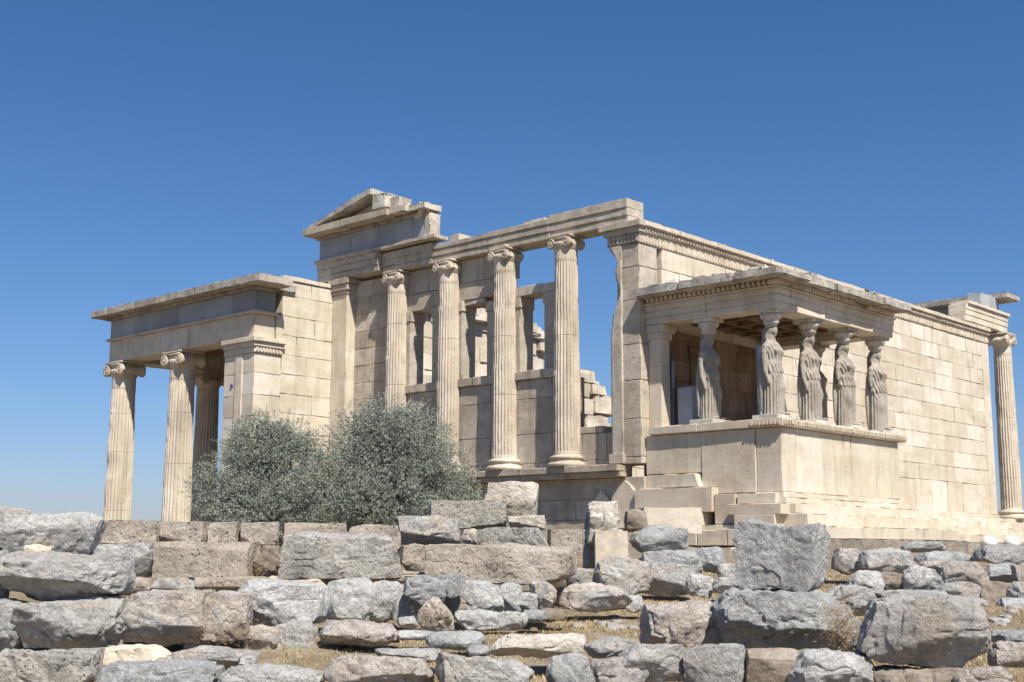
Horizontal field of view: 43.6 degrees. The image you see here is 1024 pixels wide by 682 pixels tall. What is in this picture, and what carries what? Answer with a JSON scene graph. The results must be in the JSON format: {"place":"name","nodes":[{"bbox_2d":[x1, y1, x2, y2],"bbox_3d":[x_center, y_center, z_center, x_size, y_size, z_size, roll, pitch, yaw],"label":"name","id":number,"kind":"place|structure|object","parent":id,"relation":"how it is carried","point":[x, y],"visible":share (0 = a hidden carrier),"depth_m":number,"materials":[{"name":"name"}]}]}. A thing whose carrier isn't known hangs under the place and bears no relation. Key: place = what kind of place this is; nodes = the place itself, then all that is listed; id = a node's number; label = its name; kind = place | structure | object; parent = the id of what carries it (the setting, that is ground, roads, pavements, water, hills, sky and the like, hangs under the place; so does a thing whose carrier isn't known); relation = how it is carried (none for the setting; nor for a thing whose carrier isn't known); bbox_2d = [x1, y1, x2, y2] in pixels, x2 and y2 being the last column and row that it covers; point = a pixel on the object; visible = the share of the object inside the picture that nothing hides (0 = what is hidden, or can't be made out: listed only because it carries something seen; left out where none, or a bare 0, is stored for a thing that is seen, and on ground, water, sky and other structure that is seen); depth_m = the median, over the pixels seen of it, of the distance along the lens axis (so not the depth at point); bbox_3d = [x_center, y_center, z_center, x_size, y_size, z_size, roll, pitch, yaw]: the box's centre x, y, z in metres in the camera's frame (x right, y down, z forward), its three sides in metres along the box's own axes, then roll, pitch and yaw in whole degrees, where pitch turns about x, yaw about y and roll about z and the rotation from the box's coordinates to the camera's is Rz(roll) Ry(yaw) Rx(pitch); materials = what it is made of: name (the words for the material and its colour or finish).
{"place":"outdoors","nodes":[
{"label":"outdoors","id":0,"kind":"place"},
{"bbox_2d":[0,0,1023,552],"label":"sky","id":1,"kind":"structure","parent":0,"point":[149,148],"materials":[{"name":"blue"}]},
{"bbox_2d":[9,552,1023,681],"bbox_3d":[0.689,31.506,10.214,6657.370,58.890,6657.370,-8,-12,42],"label":"ground","id":2,"kind":"structure","parent":0,"point":[275,654],"depth_m":13.59,"materials":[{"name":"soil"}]},
{"bbox_2d":[0,596,30,651],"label":"boulder","id":3,"kind":"object","parent":2,"relation":"on","point":[10,638],"visible":0.59,"depth_m":11.96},
{"bbox_2d":[0,550,9,597],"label":"boulder","id":4,"kind":"object","parent":3,"relation":"on","point":[5,592],"visible":0.26,"depth_m":12.22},
{"bbox_2d":[0,511,106,554],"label":"boulder","id":5,"kind":"object","parent":4,"relation":"on","point":[79,532],"visible":0.77,"depth_m":12.35,"materials":[{"name":"stone"}]},
{"bbox_2d":[0,647,105,681],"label":"boulder","id":6,"kind":"object","parent":2,"relation":"on","point":[61,665],"visible":0.93,"depth_m":10.96,"materials":[{"name":"stone"}]},
{"bbox_2d":[11,596,129,649],"bbox_3d":[-4.150,2.680,12.118,1.046,0.534,0.647,1,-9,-2],"label":"boulder","id":7,"kind":"object","parent":2,"relation":"on","point":[83,622],"visible":0.84,"depth_m":11.90,"materials":[{"name":"grey stone"}]},
{"bbox_2d":[0,550,135,600],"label":"boulder","id":8,"kind":"object","parent":7,"relation":"on","point":[51,575],"visible":0.97,"depth_m":12.02,"materials":[{"name":"grey stone"}]},
{"bbox_2d":[96,542,155,576],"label":"stone block","id":9,"kind":"structure","parent":2,"relation":"on","point":[144,559],"depth_m":16.27,"materials":[{"name":"grey stone"}]},
{"bbox_2d":[100,519,163,543],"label":"stone block","id":10,"kind":"structure","parent":9,"relation":"on","point":[125,531],"depth_m":16.64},
{"bbox_2d":[103,644,171,665],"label":"rock","id":11,"kind":"object","parent":2,"relation":"on","point":[139,652],"visible":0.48,"depth_m":11.38,"materials":[{"name":"stone"}]},
{"bbox_2d":[96,658,224,681],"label":"stone slab","id":12,"kind":"structure","parent":2,"relation":"on","point":[181,670],"depth_m":10.47,"materials":[{"name":"stone"}]},
{"bbox_2d":[122,589,215,646],"bbox_3d":[-3.321,2.655,12.280,0.880,0.543,0.546,0,-9,3],"label":"boulder","id":13,"kind":"object","parent":2,"relation":"on","point":[166,618],"visible":0.9,"depth_m":12.07,"materials":[{"name":"stone"}]},
{"bbox_2d":[150,577,195,589],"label":"stone block","id":14,"kind":"structure","parent":13,"relation":"on","point":[167,583],"depth_m":15.64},
{"bbox_2d":[166,645,260,670],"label":"rock","id":15,"kind":"object","parent":2,"relation":"on","point":[227,657],"visible":0.57,"depth_m":11.26,"materials":[{"name":"stone"}]},
{"bbox_2d":[198,590,252,642],"bbox_3d":[-2.736,2.640,12.293,0.511,0.493,0.386,0,-9,-1],"label":"boulder","id":16,"kind":"object","parent":2,"relation":"on","point":[227,605],"visible":0.84,"depth_m":12.15,"materials":[{"name":"stone"}]},
{"bbox_2d":[194,576,270,591],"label":"stone block","id":17,"kind":"structure","parent":16,"relation":"on","point":[230,582],"depth_m":15.68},
{"bbox_2d":[152,541,261,577],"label":"stone block","id":18,"kind":"structure","parent":17,"relation":"on","point":[170,554],"depth_m":16.25,"materials":[{"name":"stone"}]},
{"bbox_2d":[158,521,211,541],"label":"stone block","id":19,"kind":"structure","parent":18,"relation":"on","point":[195,531],"depth_m":16.84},
{"bbox_2d":[207,522,240,541],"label":"stone block","id":20,"kind":"structure","parent":18,"relation":"on","point":[223,531],"depth_m":16.82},
{"bbox_2d":[239,522,278,544],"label":"stone block","id":21,"kind":"structure","parent":18,"relation":"on","point":[264,533],"depth_m":16.85,"materials":[{"name":"stone"}]},
{"bbox_2d":[242,624,278,649],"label":"rock","id":22,"kind":"object","parent":2,"relation":"on","point":[269,642],"visible":0.75,"depth_m":12.34,"materials":[{"name":"stone"}]},
{"bbox_2d":[253,545,281,576],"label":"stone block","id":23,"kind":"structure","parent":2,"relation":"on","point":[267,553],"depth_m":16.34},
{"bbox_2d":[218,663,324,681],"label":"stone slab","id":24,"kind":"structure","parent":2,"relation":"on","point":[266,672],"depth_m":10.30,"materials":[{"name":"grey stone"}]},
{"bbox_2d":[237,578,333,626],"bbox_3d":[-2.321,2.640,12.910,0.993,0.490,0.627,0,-9,2],"label":"boulder","id":25,"kind":"object","parent":2,"relation":"on","point":[276,601],"visible":0.73,"depth_m":12.67,"materials":[{"name":"stone"}]},
{"bbox_2d":[275,620,317,648],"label":"rock","id":26,"kind":"object","parent":2,"relation":"on","point":[302,634],"visible":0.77,"depth_m":12.44,"materials":[{"name":"grey stone"}]},
{"bbox_2d":[283,522,346,535],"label":"stone block","id":27,"kind":"structure","parent":2,"relation":"on","point":[319,527],"depth_m":16.91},
{"bbox_2d":[181,389,486,584],"bbox_3d":[-3.584,3.838,27.059,6.844,5.746,3.716,0,-9,-1],"label":"olive tree","id":28,"kind":"object","parent":2,"relation":"on","point":[286,494],"visible":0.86,"depth_m":26.77,"materials":[{"name":"green plant"}]},
{"bbox_2d":[327,577,374,620],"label":"rock","id":29,"kind":"object","parent":2,"relation":"on","point":[353,598],"visible":0.79,"depth_m":14.04,"materials":[{"name":"stone"}]},
{"bbox_2d":[319,619,399,646],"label":"rock","id":30,"kind":"object","parent":2,"relation":"on","point":[352,632],"visible":0.94,"depth_m":12.38,"materials":[{"name":"stone"}]},
{"bbox_2d":[349,524,400,550],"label":"stone block","id":31,"kind":"structure","parent":2,"relation":"on","point":[393,531],"depth_m":16.99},
{"bbox_2d":[322,654,433,681],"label":"boulder","id":32,"kind":"object","parent":2,"relation":"on","point":[357,668],"visible":1,"depth_m":9.87,"materials":[{"name":"stone"}]},
{"bbox_2d":[370,580,403,622],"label":"rock","id":33,"kind":"object","parent":2,"relation":"on","point":[386,593],"visible":0.6,"depth_m":14.15,"materials":[{"name":"stone"}]},
{"bbox_2d":[370,570,424,583],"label":"stone block","id":34,"kind":"structure","parent":2,"relation":"on","point":[405,575],"depth_m":15.43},
{"bbox_2d":[277,531,402,579],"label":"stone block","id":35,"kind":"structure","parent":34,"relation":"on","point":[328,555],"depth_m":15.36,"materials":[{"name":"stone"}]},
{"bbox_2d":[392,592,420,621],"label":"rock","id":36,"kind":"object","parent":2,"relation":"on","point":[402,605],"visible":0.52,"depth_m":14.02,"materials":[{"name":"grey stone"}]},
{"bbox_2d":[375,647,441,662],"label":"rock","id":37,"kind":"object","parent":2,"relation":"on","point":[428,655],"visible":0.72,"depth_m":11.16,"materials":[{"name":"grey stone"}]},
{"bbox_2d":[401,543,426,571],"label":"stone block","id":38,"kind":"structure","parent":2,"relation":"on","point":[413,557],"depth_m":16.04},
{"bbox_2d":[397,630,432,640],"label":"rock","id":39,"kind":"object","parent":2,"relation":"on","point":[418,635],"visible":0.72,"depth_m":12.43,"materials":[{"name":"grey stone"}]},
{"bbox_2d":[403,574,446,605],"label":"rock","id":40,"kind":"object","parent":2,"relation":"on","point":[424,588],"visible":0.87,"depth_m":13.84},
{"bbox_2d":[397,515,460,544],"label":"stone block","id":41,"kind":"structure","parent":2,"relation":"on","point":[430,529],"depth_m":16.46,"materials":[{"name":"stone"}]},
{"bbox_2d":[416,597,454,631],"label":"rock","id":42,"kind":"object","parent":2,"relation":"on","point":[425,623],"visible":0.93,"depth_m":13.54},
{"bbox_2d":[438,572,465,598],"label":"rock","id":43,"kind":"object","parent":2,"relation":"on","point":[456,585],"visible":0.84,"depth_m":13.95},
{"bbox_2d":[443,598,466,619],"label":"rock","id":44,"kind":"object","parent":2,"relation":"on","point":[453,605],"visible":0.29,"depth_m":14.12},
{"bbox_2d":[462,580,503,611],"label":"rock","id":45,"kind":"object","parent":44,"relation":"on","point":[481,594],"visible":0.66,"depth_m":14.14,"materials":[{"name":"grey stone"}]},
{"bbox_2d":[425,630,485,650],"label":"rock","id":46,"kind":"object","parent":2,"relation":"on","point":[464,640],"visible":0.9,"depth_m":11.95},
{"bbox_2d":[429,500,506,528],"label":"stone block","id":47,"kind":"structure","parent":2,"relation":"on","point":[479,514],"depth_m":18.25,"materials":[{"name":"stone"}]},
{"bbox_2d":[485,481,538,515],"bbox_3d":[-0.018,2.371,19.058,0.821,0.575,0.510,-1,-9,5],"label":"stone block","id":48,"kind":"object","parent":47,"relation":"on","point":[521,498],"depth_m":18.85,"materials":[{"name":"beige stone"}]},
{"bbox_2d":[454,609,500,631],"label":"rock","id":49,"kind":"object","parent":2,"relation":"on","point":[480,620],"visible":0.98,"depth_m":13.65,"materials":[{"name":"stone"}]},
{"bbox_2d":[434,652,533,681],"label":"boulder","id":50,"kind":"object","parent":2,"relation":"on","point":[449,667],"visible":1,"depth_m":9.77,"materials":[{"name":"stone"}]},
{"bbox_2d":[131,534,863,651],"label":"dry weeds","id":51,"kind":"object","parent":2,"relation":"on","point":[836,624],"visible":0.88,"depth_m":10.22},
{"bbox_2d":[425,542,576,584],"bbox_3d":[-0.127,2.707,15.577,1.785,0.516,0.969,-1,-9,7],"label":"stone slab","id":52,"kind":"object","parent":2,"relation":"on","point":[516,563],"depth_m":15.14,"materials":[{"name":"stone"}]},
{"bbox_2d":[498,582,522,611],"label":"rock","id":53,"kind":"object","parent":2,"relation":"on","point":[510,592],"visible":0.67,"depth_m":14.23,"materials":[{"name":"grey stone"}]},
{"bbox_2d":[496,611,527,630],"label":"rock","id":54,"kind":"object","parent":2,"relation":"on","point":[513,620],"visible":0.88,"depth_m":13.73,"materials":[{"name":"grey stone"}]},
{"bbox_2d":[477,527,548,545],"bbox_3d":[0.011,2.629,17.127,1.011,0.289,0.606,-1,-9,6],"label":"stone block","id":55,"kind":"object","parent":2,"relation":"on","point":[522,536],"depth_m":16.85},
{"bbox_2d":[506,515,545,530],"bbox_3d":[0.191,2.566,18.073,0.560,0.228,0.349,1,-9,-3],"label":"stone block","id":56,"kind":"object","parent":2,"relation":"on","point":[533,521],"depth_m":17.92,"materials":[{"name":"beige stone"}]},
{"bbox_2d":[518,592,537,611],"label":"rock","id":57,"kind":"object","parent":2,"relation":"on","point":[528,601],"visible":0.68,"depth_m":14.22,"materials":[{"name":"stone"}]},
{"bbox_2d":[524,609,548,622],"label":"rock","id":58,"kind":"object","parent":2,"relation":"on","point":[534,615],"visible":0.8,"depth_m":13.94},
{"bbox_2d":[488,633,586,658],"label":"boulder","id":59,"kind":"object","parent":2,"relation":"on","point":[540,646],"visible":0.92,"depth_m":11.09,"materials":[{"name":"beige stone"}]},
{"bbox_2d":[542,608,567,622],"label":"rock","id":60,"kind":"object","parent":2,"relation":"on","point":[557,614],"visible":0.78,"depth_m":14.22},
{"bbox_2d":[529,581,556,609],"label":"rock","id":61,"kind":"object","parent":60,"relation":"on","point":[539,588],"visible":0.81,"depth_m":14.34,"materials":[{"name":"stone"}]},
{"bbox_2d":[91,188,1023,592],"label":"temple","id":62,"kind":"structure","parent":2,"relation":"on","point":[869,428],"depth_m":33.31,"materials":[{"name":"stone"}]},
{"bbox_2d":[669,359,674,424],"bbox_3d":[3.642,1.251,29.997,0.350,1.625,0.080,-8,-12,42],"label":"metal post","id":63,"kind":"object","parent":62,"relation":"on","point":[672,390],"visible":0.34,"depth_m":29.89,"materials":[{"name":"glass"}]},
{"bbox_2d":[676,386,698,424],"bbox_3d":[4.178,1.559,29.873,0.450,0.950,0.520,-8,-12,42],"label":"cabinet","id":64,"kind":"object","parent":62,"relation":"on","point":[687,403],"visible":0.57,"depth_m":29.68,"materials":[{"name":"grey metal"}]},
{"bbox_2d":[547,529,582,553],"bbox_3d":[0.706,2.690,17.149,0.448,0.346,0.252,2,-9,-9],"label":"stone block","id":65,"kind":"object","parent":2,"relation":"on","point":[565,537],"depth_m":17.05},
{"bbox_2d":[545,653,595,681],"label":"boulder","id":66,"kind":"object","parent":2,"relation":"on","point":[571,667],"visible":1,"depth_m":9.74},
{"bbox_2d":[566,567,594,585],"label":"rock","id":67,"kind":"object","parent":2,"relation":"on","point":[583,575],"visible":0.32,"depth_m":18.04,"materials":[{"name":"stone"}]},
{"bbox_2d":[582,512,593,568],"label":"stone slab","id":68,"kind":"structure","parent":2,"relation":"on","point":[588,556],"depth_m":20.21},
{"bbox_2d":[554,582,631,612],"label":"boulder","id":69,"kind":"object","parent":2,"relation":"on","point":[593,597],"visible":0.92,"depth_m":15.30,"materials":[{"name":"stone"}]},
{"bbox_2d":[594,531,628,568],"bbox_3d":[1.538,3.256,19.942,0.521,0.615,0.480,0,-9,1],"label":"stone block","id":70,"kind":"object","parent":2,"relation":"on","point":[607,544],"depth_m":19.73,"materials":[{"name":"stone"}]},
{"bbox_2d":[586,501,620,544],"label":"broken stone","id":71,"kind":"object","parent":70,"relation":"on","point":[603,516],"visible":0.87,"depth_m":19.89,"materials":[{"name":"beige stone"}]},
{"bbox_2d":[584,636,640,658],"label":"rock","id":72,"kind":"object","parent":2,"relation":"on","point":[605,647],"visible":0.72,"depth_m":10.34,"materials":[{"name":"stone"}]},
{"bbox_2d":[590,656,648,681],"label":"rock","id":73,"kind":"object","parent":2,"relation":"on","point":[612,669],"visible":0.82,"depth_m":9.73,"materials":[{"name":"stone"}]},
{"bbox_2d":[594,555,652,594],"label":"boulder","id":74,"kind":"object","parent":2,"relation":"on","point":[628,575],"visible":0.77,"depth_m":17.88,"materials":[{"name":"stone"}]},
{"bbox_2d":[624,509,648,531],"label":"broken stone","id":75,"kind":"object","parent":2,"relation":"on","point":[635,520],"visible":0.78,"depth_m":21.55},
{"bbox_2d":[619,643,684,681],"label":"boulder","id":76,"kind":"object","parent":2,"relation":"on","point":[661,662],"visible":0.87,"depth_m":9.77,"materials":[{"name":"grey stone"}]},
{"bbox_2d":[642,563,694,595],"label":"boulder","id":77,"kind":"object","parent":2,"relation":"on","point":[669,579],"visible":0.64,"depth_m":18.25,"materials":[{"name":"grey stone"}]},
{"bbox_2d":[638,507,701,533],"bbox_3d":[2.723,3.107,22.131,1.011,0.458,0.610,1,-9,-4],"label":"marble block","id":78,"kind":"object","parent":2,"relation":"on","point":[689,519],"depth_m":21.85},
{"bbox_2d":[638,550,702,573],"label":"rock","id":79,"kind":"object","parent":2,"relation":"on","point":[688,557],"visible":0.61,"depth_m":19.31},
{"bbox_2d":[629,524,688,552],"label":"rock","id":80,"kind":"object","parent":79,"relation":"on","point":[655,537],"visible":0.89,"depth_m":19.68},
{"bbox_2d":[639,599,722,646],"bbox_3d":[1.576,2.454,11.101,0.930,0.426,0.580,1,-9,-3],"label":"boulder","id":81,"kind":"object","parent":2,"relation":"on","point":[688,623],"visible":0.59,"depth_m":10.88,"materials":[{"name":"stone"}]},
{"bbox_2d":[685,573,713,595],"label":"rock","id":82,"kind":"object","parent":2,"relation":"on","point":[694,583],"visible":0.67,"depth_m":17.86,"materials":[{"name":"stone"}]},
{"bbox_2d":[695,546,725,572],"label":"rock","id":83,"kind":"object","parent":2,"relation":"on","point":[712,558],"visible":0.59,"depth_m":19.66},
{"bbox_2d":[683,643,745,681],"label":"boulder","id":84,"kind":"object","parent":2,"relation":"on","point":[722,662],"visible":1,"depth_m":9.67,"materials":[{"name":"grey stone"}]},
{"bbox_2d":[712,576,739,593],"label":"rock","id":85,"kind":"object","parent":2,"relation":"on","point":[720,585],"visible":0.62,"depth_m":15.83,"materials":[{"name":"grey stone"}]},
{"bbox_2d":[744,648,797,681],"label":"boulder","id":86,"kind":"object","parent":2,"relation":"on","point":[769,664],"visible":0.77,"depth_m":9.64,"materials":[{"name":"stone"}]},
{"bbox_2d":[711,587,860,650],"bbox_3d":[2.277,2.324,10.670,1.184,0.538,0.732,0,-9,-1],"label":"boulder","id":87,"kind":"object","parent":2,"relation":"on","point":[748,618],"visible":0.83,"depth_m":10.39,"materials":[{"name":"stone"}]},
{"bbox_2d":[733,519,830,591],"bbox_3d":[2.294,1.823,10.871,0.773,0.621,0.377,-3,-10,21],"label":"boulder","id":88,"kind":"object","parent":87,"relation":"on","point":[773,557],"visible":0.98,"depth_m":10.74,"materials":[{"name":"stone"}]},
{"bbox_2d":[786,648,874,681],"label":"boulder","id":89,"kind":"object","parent":2,"relation":"on","point":[820,665],"visible":0.98,"depth_m":9.36,"materials":[{"name":"grey stone"}]},
{"bbox_2d":[831,548,861,574],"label":"rock","id":90,"kind":"object","parent":2,"relation":"on","point":[844,561],"visible":0.9,"depth_m":20.54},
{"bbox_2d":[829,584,875,616],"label":"rock","id":91,"kind":"object","parent":2,"relation":"on","point":[858,591],"visible":0.54,"depth_m":11.44,"materials":[{"name":"stone"}]},
{"bbox_2d":[846,570,884,589],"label":"rock","id":92,"kind":"object","parent":2,"relation":"on","point":[872,580],"visible":0.74,"depth_m":18.55,"materials":[{"name":"stone"}]},
{"bbox_2d":[857,547,913,573],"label":"rock","id":93,"kind":"object","parent":2,"relation":"on","point":[891,559],"visible":0.79,"depth_m":20.10,"materials":[{"name":"stone"}]},
{"bbox_2d":[881,572,902,589],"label":"rock","id":94,"kind":"object","parent":2,"relation":"on","point":[892,580],"visible":0.39,"depth_m":18.83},
{"bbox_2d":[873,589,947,597],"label":"rock","id":95,"kind":"object","parent":2,"relation":"on","point":[880,593],"visible":0.42,"depth_m":18.18,"materials":[{"name":"grey stone"}]},
{"bbox_2d":[873,664,967,681],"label":"boulder","id":96,"kind":"object","parent":2,"relation":"on","point":[889,673],"visible":0.71,"depth_m":9.25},
{"bbox_2d":[857,591,990,668],"bbox_3d":[3.042,2.145,9.489,0.949,0.568,0.520,-1,-9,9],"label":"boulder","id":97,"kind":"object","parent":96,"relation":"on","point":[929,630],"visible":0.98,"depth_m":9.31,"materials":[{"name":"grey stone"}]},
{"bbox_2d":[952,666,1013,681],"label":"rock","id":98,"kind":"object","parent":96,"relation":"on","point":[989,674],"visible":1,"depth_m":9.03,"materials":[{"name":"stone"}]},
{"bbox_2d":[901,564,943,589],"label":"rock","id":99,"kind":"object","parent":2,"relation":"on","point":[916,577],"visible":0.67,"depth_m":18.64,"materials":[{"name":"grey stone"}]},
{"bbox_2d":[900,541,945,552],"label":"rock","id":100,"kind":"object","parent":2,"relation":"on","point":[920,546],"visible":0.9,"depth_m":22.57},
{"bbox_2d":[914,551,973,562],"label":"rock","id":101,"kind":"object","parent":2,"relation":"on","point":[943,555],"visible":0.55,"depth_m":21.08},
{"bbox_2d":[940,581,980,597],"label":"rock","id":102,"kind":"object","parent":2,"relation":"on","point":[964,588],"visible":0.55,"depth_m":18.24,"materials":[{"name":"stone"}]},
{"bbox_2d":[936,560,989,583],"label":"rock","id":103,"kind":"object","parent":2,"relation":"on","point":[973,572],"visible":0.73,"depth_m":18.89,"materials":[{"name":"grey stone"}]},
{"bbox_2d":[977,581,1010,601],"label":"rock","id":104,"kind":"object","parent":2,"relation":"on","point":[993,591],"visible":0.46,"depth_m":18.24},
{"bbox_2d":[973,544,1023,564],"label":"rock","id":105,"kind":"object","parent":2,"relation":"on","point":[1000,553],"visible":0.94,"depth_m":20.55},
{"bbox_2d":[983,563,1015,582],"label":"rock","id":106,"kind":"object","parent":2,"relation":"on","point":[1000,572],"visible":0.45,"depth_m":18.96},
{"bbox_2d":[987,640,1023,667],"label":"rock","id":107,"kind":"object","parent":2,"relation":"on","point":[1008,654],"visible":0.91,"depth_m":9.83,"materials":[{"name":"stone"}]},
{"bbox_2d":[990,629,1023,642],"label":"rock","id":108,"kind":"object","parent":2,"relation":"on","point":[1013,635],"visible":0.7,"depth_m":10.63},
{"bbox_2d":[1006,581,1023,597],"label":"rock","id":109,"kind":"object","parent":2,"relation":"on","point":[1014,589],"visible":0.71,"depth_m":17.86,"materials":[{"name":"stone"}]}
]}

